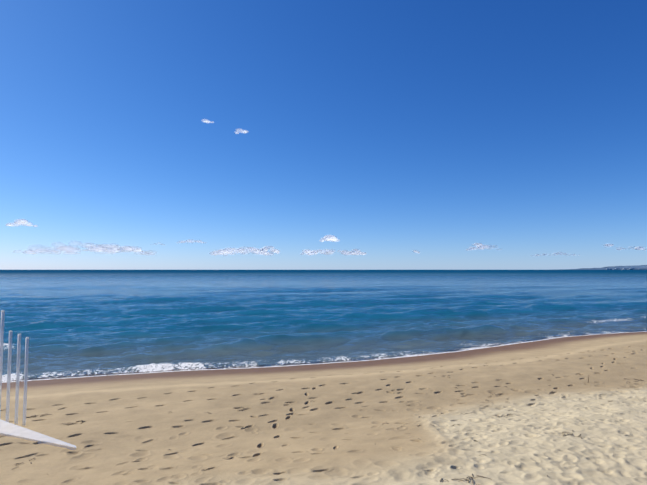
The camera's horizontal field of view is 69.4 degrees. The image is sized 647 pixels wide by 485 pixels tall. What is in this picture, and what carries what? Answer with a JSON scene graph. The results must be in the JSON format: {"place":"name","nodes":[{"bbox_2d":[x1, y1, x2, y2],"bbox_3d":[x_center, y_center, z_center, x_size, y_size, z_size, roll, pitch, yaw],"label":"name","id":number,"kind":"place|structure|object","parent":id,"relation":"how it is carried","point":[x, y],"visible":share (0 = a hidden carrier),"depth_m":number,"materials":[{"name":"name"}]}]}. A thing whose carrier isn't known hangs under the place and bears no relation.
{"place":"outdoors","nodes":[
{"label":"outdoors","id":0,"kind":"place"},
{"bbox_2d":[6,219,36,226],"bbox_3d":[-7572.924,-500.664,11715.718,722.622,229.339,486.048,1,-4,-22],"label":"cloud","id":1,"kind":"structure","parent":0,"point":[22,222],"depth_m":11643.41,"materials":[{"name":"white"}]},
{"bbox_2d":[21,247,78,254],"bbox_3d":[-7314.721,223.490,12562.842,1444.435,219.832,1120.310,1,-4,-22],"label":"cloud","id":2,"kind":"structure","parent":0,"point":[56,251],"depth_m":12402.26,"materials":[{"name":"white"}]},
{"bbox_2d":[13,241,156,255],"bbox_3d":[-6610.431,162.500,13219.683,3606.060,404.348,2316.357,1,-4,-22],"label":"cloud","id":3,"kind":"structure","parent":0,"point":[107,250],"depth_m":12906.50,"materials":[{"name":"white"}]},
{"bbox_2d":[82,243,141,251],"bbox_3d":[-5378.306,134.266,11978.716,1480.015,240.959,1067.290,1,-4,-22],"label":"cloud","id":4,"kind":"structure","parent":0,"point":[123,248],"depth_m":11892.60,"materials":[{"name":"white"}]},
{"bbox_2d":[178,239,203,243],"bbox_3d":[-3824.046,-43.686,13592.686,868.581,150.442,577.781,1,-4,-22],"label":"cloud","id":5,"kind":"structure","parent":0,"point":[190,241],"depth_m":13581.48,"materials":[{"name":"white"}]},
{"bbox_2d":[214,248,232,253],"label":"cloud","id":6,"kind":"structure","parent":0,"point":[224,251],"depth_m":12909.49,"materials":[{"name":"white"}]},
{"bbox_2d":[209,246,273,255],"bbox_3d":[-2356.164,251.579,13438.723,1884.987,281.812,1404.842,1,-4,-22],"label":"cloud","id":7,"kind":"structure","parent":0,"point":[260,251],"depth_m":13206.17,"materials":[{"name":"white"}]},
{"bbox_2d":[234,128,248,133],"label":"cloud","id":8,"kind":"structure","parent":0,"point":[238,131],"depth_m":13059.83,"materials":[{"name":"white"}]},
{"bbox_2d":[258,246,279,253],"bbox_3d":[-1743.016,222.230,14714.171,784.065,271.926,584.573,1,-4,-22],"label":"cloud","id":9,"kind":"structure","parent":0,"point":[271,250],"depth_m":14700.94,"materials":[{"name":"white"}]},
{"bbox_2d":[0,332,646,484],"bbox_3d":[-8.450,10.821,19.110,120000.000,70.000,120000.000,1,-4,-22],"label":"ground","id":10,"kind":"structure","parent":0,"point":[264,425],"depth_m":10.55,"materials":[{"name":"beige sand"}]},
{"bbox_2d":[0,419,75,449],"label":"white ledge","id":11,"kind":"object","parent":10,"relation":"on","point":[8,429],"visible":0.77,"depth_m":9.85,"materials":[{"name":"paint"}]},
{"bbox_2d":[0,310,28,425],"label":"railing posts","id":12,"kind":"object","parent":11,"relation":"on","point":[17,371],"visible":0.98,"depth_m":10.84,"materials":[{"name":"white paint"}]},
{"bbox_2d":[13,353,643,484],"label":"debris","id":13,"kind":"object","parent":10,"relation":"on","point":[401,426],"visible":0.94,"depth_m":9.04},
{"bbox_2d":[0,270,646,382],"bbox_3d":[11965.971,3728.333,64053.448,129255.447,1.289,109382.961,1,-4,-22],"label":"sea","id":14,"kind":"structure","parent":0,"point":[70,323],"depth_m":45.44,"materials":[{"name":"blue liquid"}]},
{"bbox_2d":[0,0,646,269],"label":"sky","id":15,"kind":"structure","parent":0,"point":[390,129],"materials":[{"name":"blue"}]},
{"bbox_2d":[319,235,339,241],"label":"cloud","id":16,"kind":"structure","parent":0,"point":[331,238],"depth_m":14071.09,"materials":[{"name":"white"}]},
{"bbox_2d":[301,249,360,255],"bbox_3d":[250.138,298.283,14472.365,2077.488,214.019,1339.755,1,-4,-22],"label":"cloud","id":17,"kind":"structure","parent":0,"point":[319,251],"depth_m":14442.40,"materials":[{"name":"white"}]},
{"bbox_2d":[345,249,365,254],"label":"cloud","id":18,"kind":"structure","parent":0,"point":[356,251],"depth_m":13026.93,"materials":[{"name":"white"}]},
{"bbox_2d":[467,244,501,250],"bbox_3d":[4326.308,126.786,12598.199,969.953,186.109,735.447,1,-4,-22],"label":"cloud","id":19,"kind":"structure","parent":0,"point":[482,245],"depth_m":12507.84,"materials":[{"name":"white"}]},
{"bbox_2d":[535,252,574,255],"bbox_3d":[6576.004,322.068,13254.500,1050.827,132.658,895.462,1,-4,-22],"label":"cloud","id":20,"kind":"structure","parent":0,"point":[556,254],"depth_m":13138.05,"materials":[{"name":"white"}]},
{"bbox_2d":[559,265,646,269],"bbox_3d":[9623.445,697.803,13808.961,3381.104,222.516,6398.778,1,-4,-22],"label":"headland","id":21,"kind":"structure","parent":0,"point":[639,267],"depth_m":14028.47,"materials":[{"name":"grey"}]},
{"bbox_2d":[616,246,645,249],"bbox_3d":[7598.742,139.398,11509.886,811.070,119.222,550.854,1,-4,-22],"label":"cloud","id":22,"kind":"structure","parent":0,"point":[639,247],"depth_m":11499.67,"materials":[{"name":"white"}]}
]}

